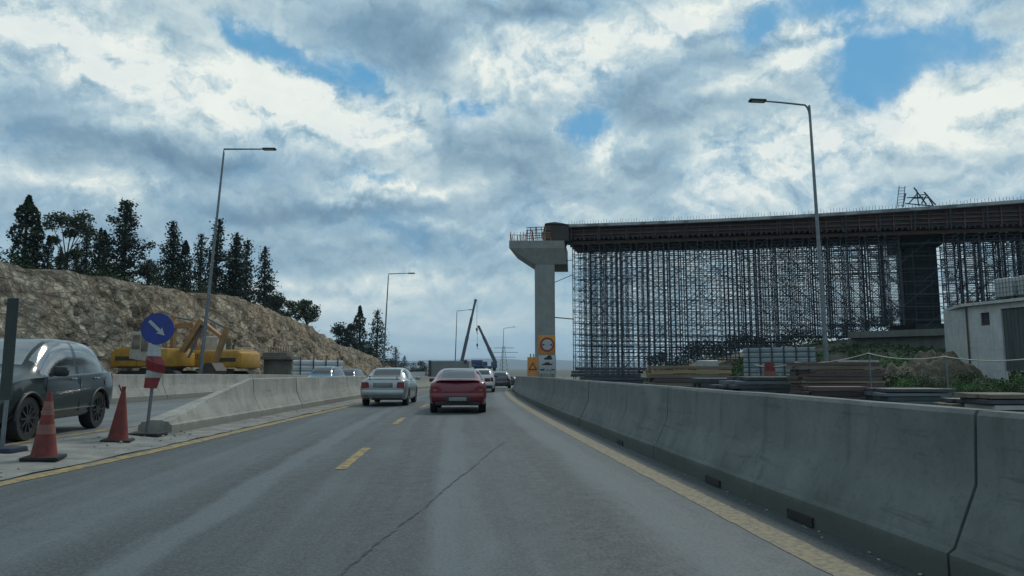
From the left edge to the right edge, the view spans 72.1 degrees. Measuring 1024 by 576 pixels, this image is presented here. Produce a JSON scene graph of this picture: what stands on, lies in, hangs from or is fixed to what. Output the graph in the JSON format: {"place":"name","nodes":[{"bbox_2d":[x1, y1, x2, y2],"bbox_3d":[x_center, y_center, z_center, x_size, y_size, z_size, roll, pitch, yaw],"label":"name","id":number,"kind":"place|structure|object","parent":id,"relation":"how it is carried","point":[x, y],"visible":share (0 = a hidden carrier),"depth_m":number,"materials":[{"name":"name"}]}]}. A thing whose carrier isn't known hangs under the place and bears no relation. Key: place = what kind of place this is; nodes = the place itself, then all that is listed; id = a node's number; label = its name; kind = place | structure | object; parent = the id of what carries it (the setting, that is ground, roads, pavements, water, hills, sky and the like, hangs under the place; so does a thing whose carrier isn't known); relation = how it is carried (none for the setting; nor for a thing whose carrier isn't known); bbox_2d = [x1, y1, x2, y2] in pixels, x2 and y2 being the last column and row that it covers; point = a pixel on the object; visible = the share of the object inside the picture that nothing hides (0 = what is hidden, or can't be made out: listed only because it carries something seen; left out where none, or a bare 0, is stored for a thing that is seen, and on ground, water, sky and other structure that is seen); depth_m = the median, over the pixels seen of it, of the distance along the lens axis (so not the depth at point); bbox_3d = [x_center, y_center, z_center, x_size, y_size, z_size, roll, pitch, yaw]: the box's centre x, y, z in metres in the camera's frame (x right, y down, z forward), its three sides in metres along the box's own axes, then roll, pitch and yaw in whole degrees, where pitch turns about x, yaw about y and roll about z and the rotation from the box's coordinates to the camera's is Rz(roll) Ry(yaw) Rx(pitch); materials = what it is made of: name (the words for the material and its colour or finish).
{"place":"outdoors","nodes":[
{"label":"outdoors","id":0,"kind":"place"},
{"bbox_2d":[0,262,399,375],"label":"hillside","id":1,"kind":"structure","parent":0,"point":[104,317],"depth_m":46.76,"materials":[{"name":"stone"}]},
{"bbox_2d":[5,194,45,268],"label":"cypress tree","id":2,"kind":"object","parent":1,"relation":"on","point":[28,219],"visible":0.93,"depth_m":42.48,"materials":[{"name":"green plant"}]},
{"bbox_2d":[26,219,46,268],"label":"cypress tree","id":3,"kind":"object","parent":1,"relation":"on","point":[40,245],"visible":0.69,"depth_m":43.11,"materials":[{"name":"green plant"}]},
{"bbox_2d":[40,235,54,269],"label":"cypress tree","id":4,"kind":"object","parent":1,"relation":"on","point":[47,258],"visible":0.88,"depth_m":43.50,"materials":[{"name":"green plant"}]},
{"bbox_2d":[40,209,101,269],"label":"pine tree","id":5,"kind":"object","parent":1,"relation":"on","point":[89,232],"visible":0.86,"depth_m":46.46,"materials":[{"name":"green plant"}]},
{"bbox_2d":[68,243,85,273],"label":"fir tree","id":6,"kind":"object","parent":1,"relation":"on","point":[77,268],"visible":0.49,"depth_m":46.97,"materials":[{"name":"green plant"}]},
{"bbox_2d":[77,237,98,275],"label":"fir tree","id":7,"kind":"object","parent":1,"relation":"on","point":[86,246],"visible":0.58,"depth_m":48.65,"materials":[{"name":"green plant"}]},
{"bbox_2d":[88,227,108,275],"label":"cypress tree","id":8,"kind":"object","parent":1,"relation":"on","point":[98,250],"visible":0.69,"depth_m":51.50,"materials":[{"name":"green plant"}]},
{"bbox_2d":[102,197,159,281],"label":"fir tree","id":9,"kind":"object","parent":1,"relation":"on","point":[126,242],"visible":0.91,"depth_m":53.70,"materials":[{"name":"green plant"}]},
{"bbox_2d":[137,258,164,284],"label":"tree","id":10,"kind":"object","parent":1,"relation":"on","point":[147,274],"visible":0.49,"depth_m":56.33,"materials":[{"name":"green plant"}]},
{"bbox_2d":[0,243,319,330],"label":"undergrowth","id":11,"kind":"object","parent":1,"relation":"on","point":[112,275],"visible":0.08,"depth_m":50.34,"materials":[{"name":"green plant"}]},
{"bbox_2d":[150,220,195,292],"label":"fir tree","id":12,"kind":"object","parent":1,"relation":"on","point":[173,255],"visible":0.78,"depth_m":61.86,"materials":[{"name":"green plant"}]},
{"bbox_2d":[176,240,194,291],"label":"cypress tree","id":13,"kind":"object","parent":1,"relation":"on","point":[185,252],"visible":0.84,"depth_m":62.50,"materials":[{"name":"green plant"}]},
{"bbox_2d":[179,233,217,293],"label":"fir tree","id":14,"kind":"object","parent":1,"relation":"on","point":[200,254],"visible":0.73,"depth_m":66.63,"materials":[{"name":"green plant"}]},
{"bbox_2d":[203,218,235,294],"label":"fir tree","id":15,"kind":"object","parent":1,"relation":"on","point":[219,256],"visible":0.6,"depth_m":72.70,"materials":[{"name":"green plant"}]},
{"bbox_2d":[218,232,253,303],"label":"fir tree","id":16,"kind":"object","parent":1,"relation":"on","point":[235,266],"visible":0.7,"depth_m":74.57,"materials":[{"name":"green plant"}]},
{"bbox_2d":[237,238,264,303],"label":"fir tree","id":17,"kind":"object","parent":1,"relation":"on","point":[250,270],"visible":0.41,"depth_m":79.96,"materials":[{"name":"green plant"}]},
{"bbox_2d":[247,246,284,313],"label":"fir tree","id":18,"kind":"object","parent":1,"relation":"on","point":[264,286],"visible":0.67,"depth_m":84.02,"materials":[{"name":"green plant"}]},
{"bbox_2d":[267,291,303,318],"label":"bushy tree","id":19,"kind":"object","parent":1,"relation":"on","point":[293,309],"visible":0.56,"depth_m":88.79,"materials":[{"name":"green plant"}]},
{"bbox_2d":[293,299,320,324],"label":"bushy tree","id":20,"kind":"object","parent":1,"relation":"on","point":[309,314],"visible":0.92,"depth_m":98.17,"materials":[{"name":"green plant"}]},
{"bbox_2d":[330,322,360,350],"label":"bushy tree","id":21,"kind":"object","parent":1,"relation":"on","point":[347,340],"visible":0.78,"depth_m":127.37,"materials":[{"name":"green plant"}]},
{"bbox_2d":[353,305,366,352],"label":"cypress tree","id":22,"kind":"object","parent":1,"relation":"on","point":[361,331],"visible":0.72,"depth_m":131.54,"materials":[{"name":"green plant"}]},
{"bbox_2d":[362,309,399,366],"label":"fir tree","id":23,"kind":"object","parent":1,"relation":"on","point":[376,330],"visible":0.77,"depth_m":137.43,"materials":[{"name":"green plant"}]},
{"bbox_2d":[0,377,562,444],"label":"opposite road","id":24,"kind":"structure","parent":0,"point":[136,413],"depth_m":17.73,"materials":[{"name":"asphalt"}]},
{"bbox_2d":[0,338,112,441],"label":"crossover car","id":25,"kind":"object","parent":24,"relation":"on","point":[75,378],"visible":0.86,"depth_m":13.24,"materials":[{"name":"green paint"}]},
{"bbox_2d":[110,374,166,403],"bbox_3d":[-14.779,3.807,26.733,0.670,1.090,5.972,0,-6,-1],"label":"roadside barrier","id":26,"kind":"object","parent":24,"relation":"on","point":[136,391],"visible":0.49,"depth_m":27.25,"materials":[{"name":"concrete"}]},
{"bbox_2d":[162,374,219,398],"bbox_3d":[-14.938,4.527,32.689,0.665,1.108,5.975,0,-6,-2],"label":"roadside barrier","id":27,"kind":"object","parent":24,"relation":"on","point":[175,386],"visible":0.88,"depth_m":32.16,"materials":[{"name":"concrete"}]},
{"bbox_2d":[217,374,256,389],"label":"roadside barrier","id":28,"kind":"object","parent":24,"relation":"on","point":[225,380],"visible":0.36,"depth_m":37.48,"materials":[{"name":"concrete"}]},
{"bbox_2d":[307,366,344,376],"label":"hatchback","id":29,"kind":"object","parent":24,"relation":"on","point":[327,371],"visible":0.37,"depth_m":44.00,"materials":[{"name":"blue paint"}]},
{"bbox_2d":[382,273,414,367],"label":"street lamp","id":30,"kind":"object","parent":24,"relation":"on","point":[386,317],"visible":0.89,"depth_m":72.07,"materials":[{"name":"metal"}]},
{"bbox_2d":[428,360,471,376],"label":"box truck","id":31,"kind":"object","parent":24,"relation":"on","point":[435,368],"visible":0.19,"depth_m":91.43,"materials":[{"name":"metal"}]},
{"bbox_2d":[0,377,923,575],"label":"road","id":32,"kind":"structure","parent":0,"point":[532,495],"depth_m":6.49,"materials":[{"name":"asphalt"}]},
{"bbox_2d":[0,388,429,479],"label":"median strip","id":33,"kind":"object","parent":32,"relation":"on","point":[79,450],"visible":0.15,"depth_m":11.68,"materials":[{"name":"concrete"}]},
{"bbox_2d":[0,298,27,453],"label":"marker post","id":34,"kind":"object","parent":33,"relation":"on","point":[8,358],"visible":0.94,"depth_m":10.39,"materials":[{"name":"black plastic"}]},
{"bbox_2d":[19,392,66,461],"bbox_3d":[-6.542,1.933,9.897,0.460,0.930,0.460,3,-7,-17],"label":"traffic cone","id":35,"kind":"object","parent":33,"relation":"on","point":[44,447],"visible":1,"depth_m":9.80,"materials":[{"name":"plastic"}]},
{"bbox_2d":[100,385,134,442],"bbox_3d":[-6.825,2.186,12.289,0.460,0.984,0.460,5,-8,-17],"label":"traffic cone","id":36,"kind":"object","parent":33,"relation":"on","point":[118,432],"visible":1,"depth_m":12.19,"materials":[{"name":"plastic"}]},
{"bbox_2d":[128,313,174,436],"bbox_3d":[-6.832,1.642,13.400,0.738,2.322,0.420,0,-6,0],"label":"arrow sign","id":37,"kind":"object","parent":33,"relation":"on","point":[157,329],"visible":0.97,"depth_m":13.38,"materials":[{"name":"metal"}]},
{"bbox_2d":[138,378,260,433],"bbox_3d":[-7.037,2.673,16.403,0.667,1.050,5.212,0,-6,-1],"label":"barrier end","id":38,"kind":"object","parent":33,"relation":"on","point":[234,402],"visible":0.93,"depth_m":16.07,"materials":[{"name":"concrete"}]},
{"bbox_2d":[253,377,302,415],"bbox_3d":[-7.119,3.207,20.997,0.667,1.072,3.970,0,-6,-1],"label":"median barrier","id":39,"kind":"object","parent":33,"relation":"on","point":[272,396],"visible":0.84,"depth_m":20.71,"materials":[{"name":"concrete"}]},
{"bbox_2d":[296,377,330,408],"bbox_3d":[-7.186,3.679,24.967,0.666,1.083,3.971,0,-6,-1],"label":"median barrier","id":40,"kind":"object","parent":33,"relation":"on","point":[312,392],"visible":0.81,"depth_m":24.66,"materials":[{"name":"concrete"}]},
{"bbox_2d":[326,376,351,403],"bbox_3d":[-7.292,4.164,28.935,0.664,1.076,3.972,0,-6,-2],"label":"median barrier","id":41,"kind":"object","parent":33,"relation":"on","point":[337,389],"visible":0.76,"depth_m":28.75,"materials":[{"name":"concrete"}]},
{"bbox_2d":[347,376,363,399],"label":"median barrier","id":42,"kind":"object","parent":33,"relation":"on","point":[353,384],"visible":0.63,"depth_m":32.32,"materials":[{"name":"concrete"}]},
{"bbox_2d":[0,389,429,485],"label":"edge line","id":43,"kind":"object","parent":32,"relation":"on","point":[38,475],"visible":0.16,"depth_m":10.86,"materials":[{"name":"yellow paint"}]},
{"bbox_2d":[335,448,369,468],"bbox_3d":[-2.317,2.499,10.394,0.166,0.007,2.536,0,-6,-4],"label":"lane marking","id":44,"kind":"object","parent":32,"relation":"on","point":[352,459],"visible":1,"depth_m":10.13,"materials":[{"name":"yellow paint"}]},
{"bbox_2d":[360,368,419,404],"bbox_3d":[-4.783,3.871,27.911,2.090,1.415,4.480,0,-6,-1],"label":"sedan","id":45,"kind":"object","parent":32,"relation":"on","point":[378,384],"visible":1,"depth_m":25.83,"materials":[{"name":"silver metal"}]},
{"bbox_2d":[337,441,504,575],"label":"paving joint","id":46,"kind":"object","parent":32,"relation":"on","point":[358,559],"visible":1,"depth_m":5.65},
{"bbox_2d":[429,368,489,411],"bbox_3d":[-1.745,3.344,23.329,2.100,1.365,4.425,0,-6,-3],"label":"coupe","id":47,"kind":"object","parent":32,"relation":"on","point":[456,386],"visible":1,"depth_m":21.25,"materials":[{"name":"red paint"}]},
{"bbox_2d":[0,405,922,574],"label":"grit","id":48,"kind":"object","parent":32,"relation":"on","point":[190,433],"visible":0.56,"depth_m":11.85,"materials":[{"name":"gravel"}]},
{"bbox_2d":[476,369,497,391],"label":"hatchback","id":49,"kind":"object","parent":32,"relation":"on","point":[486,373],"visible":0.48,"depth_m":46.19,"materials":[{"name":"white paint"}]},
{"bbox_2d":[493,371,512,387],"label":"hatchback","id":50,"kind":"object","parent":32,"relation":"on","point":[503,378],"visible":0.62,"depth_m":63.43,"materials":[{"name":"grey paint"}]},
{"bbox_2d":[521,376,536,402],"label":"concrete barrier","id":51,"kind":"object","parent":32,"relation":"on","point":[528,391],"visible":0.62,"depth_m":30.71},
{"bbox_2d":[530,377,554,411],"bbox_3d":[1.243,3.721,25.160,0.670,1.100,5.999,0,-6,-3],"label":"concrete barrier","id":52,"kind":"object","parent":32,"relation":"on","point":[542,395],"visible":0.74,"depth_m":24.53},
{"bbox_2d":[547,378,592,425],"bbox_3d":[1.643,3.017,19.206,0.673,1.074,6.003,0,-6,-4],"label":"concrete barrier","id":53,"kind":"object","parent":32,"relation":"on","point":[568,402],"visible":0.83,"depth_m":18.42,"materials":[{"name":"concrete"}]},
{"bbox_2d":[579,381,669,458],"bbox_3d":[2.114,2.313,13.250,0.686,1.067,6.009,1,-7,-5],"label":"concrete barrier","id":54,"kind":"object","parent":32,"relation":"on","point":[633,416],"visible":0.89,"depth_m":12.21,"materials":[{"name":"grey concrete"}]},
{"bbox_2d":[505,387,874,575],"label":"edge line","id":55,"kind":"object","parent":32,"relation":"on","point":[816,557],"visible":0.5,"depth_m":6.21,"materials":[{"name":"paint"}]},
{"bbox_2d":[654,386,990,575],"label":"concrete barrier","id":56,"kind":"object","parent":32,"relation":"on","point":[896,483],"visible":0.96,"depth_m":5.59,"materials":[{"name":"grey concrete"}]},
{"bbox_2d":[949,410,1023,575],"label":"concrete barrier","id":57,"kind":"object","parent":32,"relation":"on","point":[991,541],"visible":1,"depth_m":4.09,"materials":[{"name":"concrete"}]},
{"bbox_2d":[0,0,1023,362],"label":"sky","id":58,"kind":"structure","parent":0,"point":[408,136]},
{"bbox_2d":[392,359,674,368],"bbox_3d":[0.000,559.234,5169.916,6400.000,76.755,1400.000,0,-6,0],"label":"mountains","id":59,"kind":"structure","parent":0,"point":[522,364],"depth_m":4795.63,"materials":[{"name":"grey"}]},
{"bbox_2d":[409,339,1023,388],"bbox_3d":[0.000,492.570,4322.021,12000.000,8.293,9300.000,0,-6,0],"label":"ground","id":60,"kind":"structure","parent":0,"point":[565,373],"depth_m":53.91,"materials":[{"name":"soil"}]},
{"bbox_2d":[110,315,229,373],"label":"excavator","id":61,"kind":"object","parent":60,"relation":"on","point":[134,355],"visible":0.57,"depth_m":40.47,"materials":[{"name":"metal"}]},
{"bbox_2d":[166,315,259,373],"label":"excavator","id":62,"kind":"object","parent":60,"relation":"on","point":[232,357],"visible":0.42,"depth_m":44.29,"materials":[{"name":"metal"}]},
{"bbox_2d":[198,148,276,373],"bbox_3d":[-14.851,-1.022,37.858,3.814,13.372,0.420,0,-6,0],"label":"street lamp","id":63,"kind":"object","parent":60,"relation":"on","point":[208,295],"visible":0.88,"depth_m":37.84,"materials":[{"name":"metal"}]},
{"bbox_2d":[260,345,299,374],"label":"pier stub","id":64,"kind":"object","parent":60,"relation":"on","point":[278,363],"visible":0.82,"depth_m":52.94,"materials":[{"name":"grey concrete"}]},
{"bbox_2d":[292,357,342,374],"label":"site hoarding","id":65,"kind":"object","parent":60,"relation":"on","point":[300,365],"visible":0.38,"depth_m":59.54,"materials":[{"name":"white metal"}]},
{"bbox_2d":[460,299,483,368],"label":"mobile crane","id":66,"kind":"object","parent":60,"relation":"on","point":[476,364],"visible":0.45,"depth_m":187.20,"materials":[{"name":"black metal"}]},
{"bbox_2d":[476,325,497,370],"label":"mobile crane","id":67,"kind":"object","parent":60,"relation":"on","point":[494,362],"visible":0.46,"depth_m":203.96,"materials":[{"name":"grey metal"}]},
{"bbox_2d":[527,354,537,376],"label":"amber sign","id":68,"kind":"object","parent":60,"relation":"on","point":[532,366],"visible":0.69,"depth_m":47.19,"materials":[{"name":"metal"}]},
{"bbox_2d":[509,222,568,377],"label":"bridge pier","id":69,"kind":"structure","parent":60,"relation":"on","point":[546,258],"depth_m":61.93,"materials":[{"name":"concrete"}]},
{"bbox_2d":[538,335,555,377],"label":"width limit sign","id":70,"kind":"object","parent":60,"relation":"on","point":[546,345],"visible":0.98,"depth_m":43.79,"materials":[{"name":"metal"}]},
{"bbox_2d":[571,368,647,383],"bbox_3d":[5.735,5.388,40.665,4.701,1.578,2.420,-1,-7,8],"label":"panel stack","id":71,"kind":"object","parent":60,"relation":"on","point":[624,376],"visible":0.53,"depth_m":39.56,"materials":[{"name":"metal"}]},
{"bbox_2d":[641,348,691,369],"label":"bushy tree","id":72,"kind":"object","parent":60,"relation":"on","point":[652,363],"visible":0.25,"depth_m":75.92,"materials":[{"name":"green plant"}]},
{"bbox_2d":[643,366,731,387],"bbox_3d":[8.871,4.737,35.693,4.223,1.580,2.013,0,-6,4],"label":"timber stack","id":73,"kind":"object","parent":60,"relation":"on","point":[681,378],"visible":0.58,"depth_m":34.79,"materials":[{"name":"brown wood"}]},
{"bbox_2d":[696,359,718,369],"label":"water tank","id":74,"kind":"object","parent":60,"relation":"on","point":[706,362],"visible":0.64,"depth_m":43.26,"materials":[{"name":"white plastic"}]},
{"bbox_2d":[679,340,743,362],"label":"bushy tree","id":75,"kind":"object","parent":60,"relation":"on","point":[711,351],"visible":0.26,"depth_m":78.99,"materials":[{"name":"green plant"}]},
{"bbox_2d":[690,378,736,388],"bbox_3d":[9.325,4.441,30.695,2.936,1.026,1.227,0,-6,3],"label":"panel stack","id":76,"kind":"object","parent":60,"relation":"on","point":[700,385],"visible":0.18,"depth_m":30.21,"materials":[{"name":"metal"}]},
{"bbox_2d":[709,376,793,393],"bbox_3d":[9.736,4.017,27.707,3.436,1.059,1.624,1,-7,-6],"label":"panel stack","id":77,"kind":"object","parent":60,"relation":"on","point":[754,383],"visible":0.53,"depth_m":26.99,"materials":[{"name":"metal"}]},
{"bbox_2d":[764,362,776,384],"bbox_3d":[10.727,3.915,29.245,0.600,1.653,0.600,0,-6,0],"label":"barrier drum","id":78,"kind":"object","parent":60,"relation":"on","point":[769,369],"visible":0.28,"depth_m":29.13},
{"bbox_2d":[743,343,815,375],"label":"site hoarding","id":79,"kind":"object","parent":60,"relation":"on","point":[752,357],"visible":0.66,"depth_m":44.36,"materials":[{"name":"metal"}]},
{"bbox_2d":[748,98,828,361],"bbox_3d":[11.831,-1.744,29.888,3.044,13.007,0.420,0,-6,0],"label":"street lamp","id":80,"kind":"object","parent":60,"relation":"on","point":[822,299],"visible":0.88,"depth_m":29.90,"materials":[{"name":"metal"}]},
{"bbox_2d":[555,231,1023,378],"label":"falsework scaffold","id":81,"kind":"object","parent":60,"relation":"on","point":[884,276],"visible":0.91,"depth_m":59.72,"materials":[{"name":"metal"}]},
{"bbox_2d":[567,196,1023,252],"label":"bridge deck","id":82,"kind":"structure","parent":81,"relation":"on","point":[989,218],"depth_m":57.55,"materials":[{"name":"concrete"}]},
{"bbox_2d":[902,187,934,206],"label":"rod bundle","id":83,"kind":"object","parent":82,"relation":"on","point":[922,197],"visible":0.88,"depth_m":56.92,"materials":[{"name":"metal"}]},
{"bbox_2d":[775,327,830,346],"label":"bushy tree","id":84,"kind":"object","parent":60,"relation":"on","point":[814,340],"visible":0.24,"depth_m":82.93,"materials":[{"name":"green plant"}]},
{"bbox_2d":[643,339,1023,396],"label":"weeds","id":85,"kind":"object","parent":60,"relation":"on","point":[873,350],"visible":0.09,"depth_m":48.01,"materials":[{"name":"green plant"}]},
{"bbox_2d":[803,386,868,399],"bbox_3d":[9.610,3.346,20.747,1.942,0.881,0.912,0,-6,-2],"label":"timber stack","id":86,"kind":"object","parent":60,"relation":"on","point":[849,392],"visible":0.34,"depth_m":20.35,"materials":[{"name":"brown wood"}]},
{"bbox_2d":[786,360,887,394],"bbox_3d":[11.627,3.447,25.273,3.020,1.696,1.624,0,-6,-3],"label":"timber stack","id":87,"kind":"object","parent":60,"relation":"on","point":[845,373],"visible":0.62,"depth_m":24.58,"materials":[{"name":"brown wood"}]},
{"bbox_2d":[868,352,871,391],"bbox_3d":[12.131,3.300,23.779,0.068,2.251,0.065,0,-6,0],"label":"tape post","id":88,"kind":"object","parent":60,"relation":"on","point":[870,371],"visible":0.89,"depth_m":23.82,"materials":[{"name":"metal"}]},
{"bbox_2d":[755,353,1023,366],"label":"barrier tape","id":89,"kind":"object","parent":88,"relation":"attached to","point":[914,359],"visible":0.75,"depth_m":22.13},
{"bbox_2d":[872,365,899,387],"bbox_3d":[15.159,4.082,28.808,1.349,2.028,1.398,0,-6,0],"label":"shrub","id":90,"kind":"object","parent":60,"relation":"on","point":[891,381],"visible":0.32,"depth_m":28.65,"materials":[{"name":"green plant"}]},
{"bbox_2d":[877,353,910,369],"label":"shrub","id":91,"kind":"object","parent":60,"relation":"on","point":[898,362],"visible":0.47,"depth_m":40.83,"materials":[{"name":"green plant"}]},
{"bbox_2d":[848,328,945,349],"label":"retaining wall","id":92,"kind":"structure","parent":60,"relation":"on","point":[933,338],"depth_m":48.77,"materials":[{"name":"concrete"}]},
{"bbox_2d":[864,388,956,404],"bbox_3d":[11.137,3.224,19.766,2.008,0.812,1.216,0,-6,-2],"label":"panel stack","id":93,"kind":"object","parent":60,"relation":"on","point":[928,396],"visible":0.54,"depth_m":19.23,"materials":[{"name":"metal"}]},
{"bbox_2d":[889,366,944,387],"bbox_3d":[17.225,4.260,29.646,2.002,1.905,1.905,2,-7,-15],"label":"shrub","id":94,"kind":"object","parent":60,"relation":"on","point":[901,376],"visible":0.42,"depth_m":29.67,"materials":[{"name":"green plant"}]},
{"bbox_2d":[887,237,950,329],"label":"bridge pier","id":95,"kind":"structure","parent":60,"relation":"on","point":[930,263],"depth_m":57.30,"materials":[{"name":"concrete"}]},
{"bbox_2d":[873,348,988,392],"bbox_3d":[20.945,4.216,35.753,6.200,2.301,4.800,0,-6,0],"label":"rubble heap","id":96,"kind":"object","parent":60,"relation":"on","point":[934,367],"visible":0.36,"depth_m":34.51,"materials":[{"name":"soil"}]},
{"bbox_2d":[913,372,954,396],"bbox_3d":[16.073,4.021,26.740,1.374,1.690,1.338,-5,-8,37],"label":"shrub","id":97,"kind":"object","parent":60,"relation":"on","point":[932,384],"visible":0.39,"depth_m":26.86,"materials":[{"name":"green plant"}]},
{"bbox_2d":[933,398,964,406],"bbox_3d":[11.664,3.183,18.361,0.996,0.600,1.021,0,-6,4],"label":"beam stack","id":98,"kind":"object","parent":60,"relation":"on","point":[954,402],"visible":0.2,"depth_m":18.24,"materials":[{"name":"brown wood"}]},
{"bbox_2d":[951,369,983,388],"bbox_3d":[19.180,4.325,29.714,1.569,1.798,1.156,5,-8,-38],"label":"shrub","id":99,"kind":"object","parent":60,"relation":"on","point":[971,374],"visible":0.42,"depth_m":29.63,"materials":[{"name":"green plant"}]},
{"bbox_2d":[943,296,1023,381],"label":"white hut","id":100,"kind":"object","parent":60,"relation":"on","point":[990,329],"visible":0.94,"depth_m":38.09,"materials":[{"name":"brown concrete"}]},
{"bbox_2d":[992,277,1023,298],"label":"water tank","id":101,"kind":"object","parent":100,"relation":"on","point":[1004,288],"visible":0.76,"depth_m":37.64,"materials":[{"name":"plastic"}]},
{"bbox_2d":[1002,307,1023,370],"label":"plank door","id":102,"kind":"structure","parent":100,"relation":"in","point":[1013,318],"depth_m":36.76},
{"bbox_2d":[954,392,1023,411],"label":"beam stack","id":103,"kind":"object","parent":60,"relation":"on","point":[1007,401],"visible":0.52,"depth_m":16.90,"materials":[{"name":"metal"}]},
{"bbox_2d":[965,378,1021,391],"bbox_3d":[15.530,3.578,22.698,1.496,1.462,1.575,5,-8,-39],"label":"shrub","id":104,"kind":"object","parent":60,"relation":"on","point":[999,386],"visible":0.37,"depth_m":22.71,"materials":[{"name":"green plant"}]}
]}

